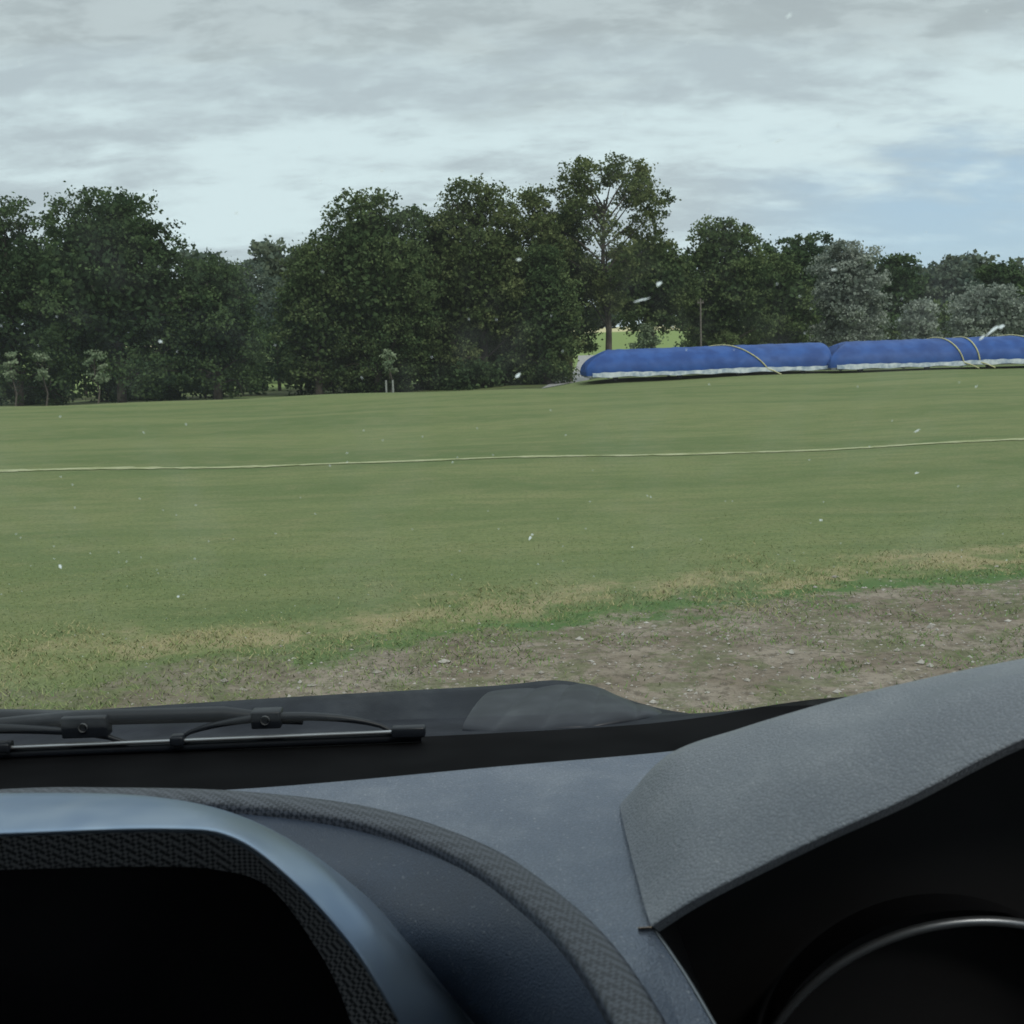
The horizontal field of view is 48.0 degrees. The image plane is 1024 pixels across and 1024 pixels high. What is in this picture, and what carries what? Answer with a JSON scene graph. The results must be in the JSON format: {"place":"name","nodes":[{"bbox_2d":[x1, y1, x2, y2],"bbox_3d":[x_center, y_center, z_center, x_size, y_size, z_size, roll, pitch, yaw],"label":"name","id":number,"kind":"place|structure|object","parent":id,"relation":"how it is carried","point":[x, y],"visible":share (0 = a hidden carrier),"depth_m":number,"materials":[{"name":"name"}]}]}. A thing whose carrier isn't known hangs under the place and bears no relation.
{"place":"outdoors","nodes":[
{"label":"outdoors","id":0,"kind":"place"},
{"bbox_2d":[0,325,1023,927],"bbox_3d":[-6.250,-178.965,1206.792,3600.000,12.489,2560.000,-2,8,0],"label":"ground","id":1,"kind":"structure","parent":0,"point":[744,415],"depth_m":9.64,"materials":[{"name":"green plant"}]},
{"bbox_2d":[2,350,18,405],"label":"sapling tree","id":2,"kind":"object","parent":1,"relation":"on","point":[11,354],"visible":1,"depth_m":41.50,"materials":[{"name":"green plant"}]},
{"bbox_2d":[32,352,52,405],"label":"sapling tree","id":3,"kind":"object","parent":1,"relation":"on","point":[43,375],"visible":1,"depth_m":41.83,"materials":[{"name":"green plant"}]},
{"bbox_2d":[0,192,90,405],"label":"oak tree","id":4,"kind":"object","parent":1,"relation":"on","point":[16,284],"visible":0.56,"depth_m":51.71,"materials":[{"name":"green plant"}]},
{"bbox_2d":[81,349,111,403],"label":"sapling tree","id":5,"kind":"object","parent":1,"relation":"on","point":[101,376],"visible":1,"depth_m":41.57,"materials":[{"name":"green plant"}]},
{"bbox_2d":[17,180,221,402],"bbox_3d":[-17.086,-9.582,50.486,8.980,9.828,7.756,-2,8,0],"label":"oak tree","id":6,"kind":"object","parent":1,"relation":"on","point":[104,251],"visible":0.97,"depth_m":49.19,"materials":[{"name":"green plant"}]},
{"bbox_2d":[146,249,282,399],"bbox_3d":[-13.399,-8.439,52.223,5.860,6.858,5.180,-2,8,0],"label":"oak tree","id":7,"kind":"object","parent":1,"relation":"on","point":[229,315],"visible":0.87,"depth_m":51.55,"materials":[{"name":"green plant"}]},
{"bbox_2d":[208,258,281,375],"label":"ash tree","id":8,"kind":"object","parent":1,"relation":"on","point":[257,287],"visible":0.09,"depth_m":83.65,"materials":[{"name":"green plant"}]},
{"bbox_2d":[0,311,554,404],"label":"hedgerow","id":9,"kind":"object","parent":1,"relation":"on","point":[494,373],"visible":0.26,"depth_m":58.06,"materials":[{"name":"green plant"}]},
{"bbox_2d":[253,284,308,380],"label":"ash tree","id":10,"kind":"object","parent":1,"relation":"on","point":[269,302],"visible":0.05,"depth_m":78.04,"materials":[{"name":"green plant"}]},
{"bbox_2d":[264,237,365,394],"bbox_3d":[-9.555,-9.519,56.302,4.926,7.765,4.648,-2,8,0],"label":"oak tree","id":11,"kind":"object","parent":1,"relation":"on","point":[309,312],"visible":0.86,"depth_m":55.39,"materials":[{"name":"green plant"}]},
{"bbox_2d":[294,185,448,392],"bbox_3d":[-7.002,-10.953,56.993,7.922,10.161,6.776,-2,8,0],"label":"oak tree","id":12,"kind":"object","parent":1,"relation":"on","point":[370,243],"visible":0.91,"depth_m":55.53,"materials":[{"name":"green plant"}]},
{"bbox_2d":[379,348,399,392],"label":"sapling tree","id":13,"kind":"object","parent":1,"relation":"on","point":[388,365],"visible":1,"depth_m":42.60,"materials":[{"name":"green plant"}]},
{"bbox_2d":[385,207,489,376],"bbox_3d":[-4.039,-11.148,60.111,6.516,9.337,6.163,-2,8,0],"label":"oak tree","id":14,"kind":"object","parent":1,"relation":"on","point":[425,217],"visible":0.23,"depth_m":58.58,"materials":[{"name":"green plant"}]},
{"bbox_2d":[415,173,543,385],"bbox_3d":[-1.742,-11.828,59.069,6.734,10.772,6.227,-2,8,0],"label":"oak tree","id":15,"kind":"object","parent":1,"relation":"on","point":[474,236],"visible":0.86,"depth_m":57.69,"materials":[{"name":"green plant"}]},
{"bbox_2d":[0,235,1023,339],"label":"distant treeline","id":16,"kind":"object","parent":1,"relation":"on","point":[268,250],"visible":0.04,"depth_m":213.85,"materials":[{"name":"green plant"}]},
{"bbox_2d":[0,438,1023,471],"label":"boundary line","id":17,"kind":"object","parent":1,"relation":"on","point":[86,468],"visible":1,"depth_m":15.23,"materials":[{"name":"paint"}]},
{"bbox_2d":[485,182,587,380],"bbox_3d":[1.070,-11.964,60.049,5.761,10.525,5.353,-2,8,0],"label":"oak tree","id":18,"kind":"object","parent":1,"relation":"on","point":[538,226],"visible":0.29,"depth_m":58.77,"materials":[{"name":"green plant"}]},
{"bbox_2d":[497,241,588,383],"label":"oak tree","id":19,"kind":"object","parent":1,"relation":"on","point":[564,317],"visible":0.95,"depth_m":57.46,"materials":[{"name":"green plant"}]},
{"bbox_2d":[548,207,610,380],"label":"poplar tree","id":20,"kind":"object","parent":1,"relation":"on","point":[591,346],"visible":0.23,"depth_m":61.89,"materials":[{"name":"green plant"}]},
{"bbox_2d":[547,150,681,349],"bbox_3d":[5.128,-12.853,60.982,7.573,11.959,6.207,-2,8,0],"label":"poplar tree","id":21,"kind":"object","parent":1,"relation":"on","point":[604,295],"visible":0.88,"depth_m":59.76,"materials":[{"name":"green plant"}]},
{"bbox_2d":[625,323,668,348],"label":"young tree","id":22,"kind":"object","parent":1,"relation":"on","point":[645,335],"visible":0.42,"depth_m":69.05,"materials":[{"name":"green plant"}]},
{"bbox_2d":[608,235,704,346],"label":"oak tree","id":23,"kind":"object","parent":1,"relation":"on","point":[665,298],"visible":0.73,"depth_m":69.86,"materials":[{"name":"green plant"}]},
{"bbox_2d":[697,299,703,345],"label":"utility pole","id":24,"kind":"object","parent":1,"relation":"on","point":[700,302],"visible":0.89,"depth_m":70.11,"materials":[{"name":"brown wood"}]},
{"bbox_2d":[580,342,831,380],"bbox_3d":[7.452,-5.890,44.808,9.400,1.211,3.336,-2,8,-1],"label":"cricket pitch cover","id":25,"kind":"object","parent":1,"relation":"on","point":[739,360],"visible":0.99,"depth_m":43.64,"materials":[{"name":"plastic"}]},
{"bbox_2d":[671,214,789,346],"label":"oak tree","id":26,"kind":"object","parent":1,"relation":"on","point":[728,286],"visible":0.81,"depth_m":72.38,"materials":[{"name":"green plant"}]},
{"bbox_2d":[752,247,825,343],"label":"oak tree","id":27,"kind":"object","parent":1,"relation":"on","point":[794,314],"visible":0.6,"depth_m":75.93,"materials":[{"name":"green plant"}]},
{"bbox_2d":[742,231,841,342],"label":"oak tree","id":28,"kind":"object","parent":1,"relation":"on","point":[798,249],"visible":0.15,"depth_m":93.27,"materials":[{"name":"green plant"}]},
{"bbox_2d":[673,293,1021,346],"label":"hedgerow","id":29,"kind":"object","parent":1,"relation":"on","point":[944,319],"visible":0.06,"depth_m":96.12,"materials":[{"name":"green plant"}]},
{"bbox_2d":[803,238,897,346],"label":"willow tree","id":30,"kind":"object","parent":1,"relation":"on","point":[852,306],"visible":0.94,"depth_m":77.51,"materials":[{"name":"green plant"}]},
{"bbox_2d":[866,251,934,339],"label":"oak tree","id":31,"kind":"object","parent":1,"relation":"on","point":[906,286],"visible":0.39,"depth_m":115.25,"materials":[{"name":"green plant"}]},
{"bbox_2d":[893,296,946,339],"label":"willow tree","id":32,"kind":"object","parent":1,"relation":"on","point":[917,321],"visible":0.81,"depth_m":82.37,"materials":[{"name":"green plant"}]},
{"bbox_2d":[827,334,1023,371],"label":"cricket pitch cover","id":33,"kind":"object","parent":1,"relation":"on","point":[928,353],"visible":0.98,"depth_m":43.25,"materials":[{"name":"plastic"}]},
{"bbox_2d":[919,254,984,334],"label":"oak tree","id":34,"kind":"object","parent":1,"relation":"on","point":[947,279],"visible":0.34,"depth_m":116.36,"materials":[{"name":"green plant"}]},
{"bbox_2d":[942,280,1023,337],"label":"willow tree","id":35,"kind":"object","parent":1,"relation":"on","point":[989,310],"visible":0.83,"depth_m":82.68,"materials":[{"name":"green plant"}]},
{"bbox_2d":[974,257,1023,298],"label":"oak tree","id":36,"kind":"object","parent":1,"relation":"on","point":[998,273],"visible":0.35,"depth_m":118.11,"materials":[{"name":"green plant"}]},
{"bbox_3d":[-0.205,0.426,-0.237,2.040,1.540,2.850,-2,8,0],"label":"car cabin","id":37,"kind":"object","parent":1,"relation":"on","visible":0},
{"bbox_2d":[0,680,844,789],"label":"windscreen cowl","id":38,"kind":"object","parent":37,"relation":"attached to","point":[514,724],"visible":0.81,"depth_m":1.16,"materials":[{"name":"plastic"}]},
{"bbox_2d":[0,706,425,758],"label":"windscreen wiper","id":39,"kind":"object","parent":38,"relation":"attached to","point":[72,724],"visible":1,"depth_m":1.16,"materials":[{"name":"metal"}]},
{"bbox_2d":[0,9,1017,663],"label":"car windscreen","id":40,"kind":"object","parent":37,"relation":"attached to","point":[562,351],"visible":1,"depth_m":0.66,"materials":[{"name":"clear glass"}]},
{"bbox_2d":[0,658,1023,1023],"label":"car dashboard","id":41,"kind":"object","parent":37,"relation":"attached to","point":[856,858],"visible":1,"depth_m":0.78,"materials":[{"name":"plastic"}]},
{"bbox_2d":[0,0,1023,344],"label":"sky","id":42,"kind":"structure","parent":0,"point":[108,93],"materials":[{"name":"white"}]},
{"bbox_2d":[22,565,1023,712],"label":"gravel","id":43,"kind":"structure","parent":0,"point":[652,701],"depth_m":5.48,"materials":[{"name":"stone"}]},
{"bbox_2d":[543,355,593,387],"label":"path","id":44,"kind":"structure","parent":0,"point":[582,358],"depth_m":70.60,"materials":[{"name":"grey concrete"}]}
]}

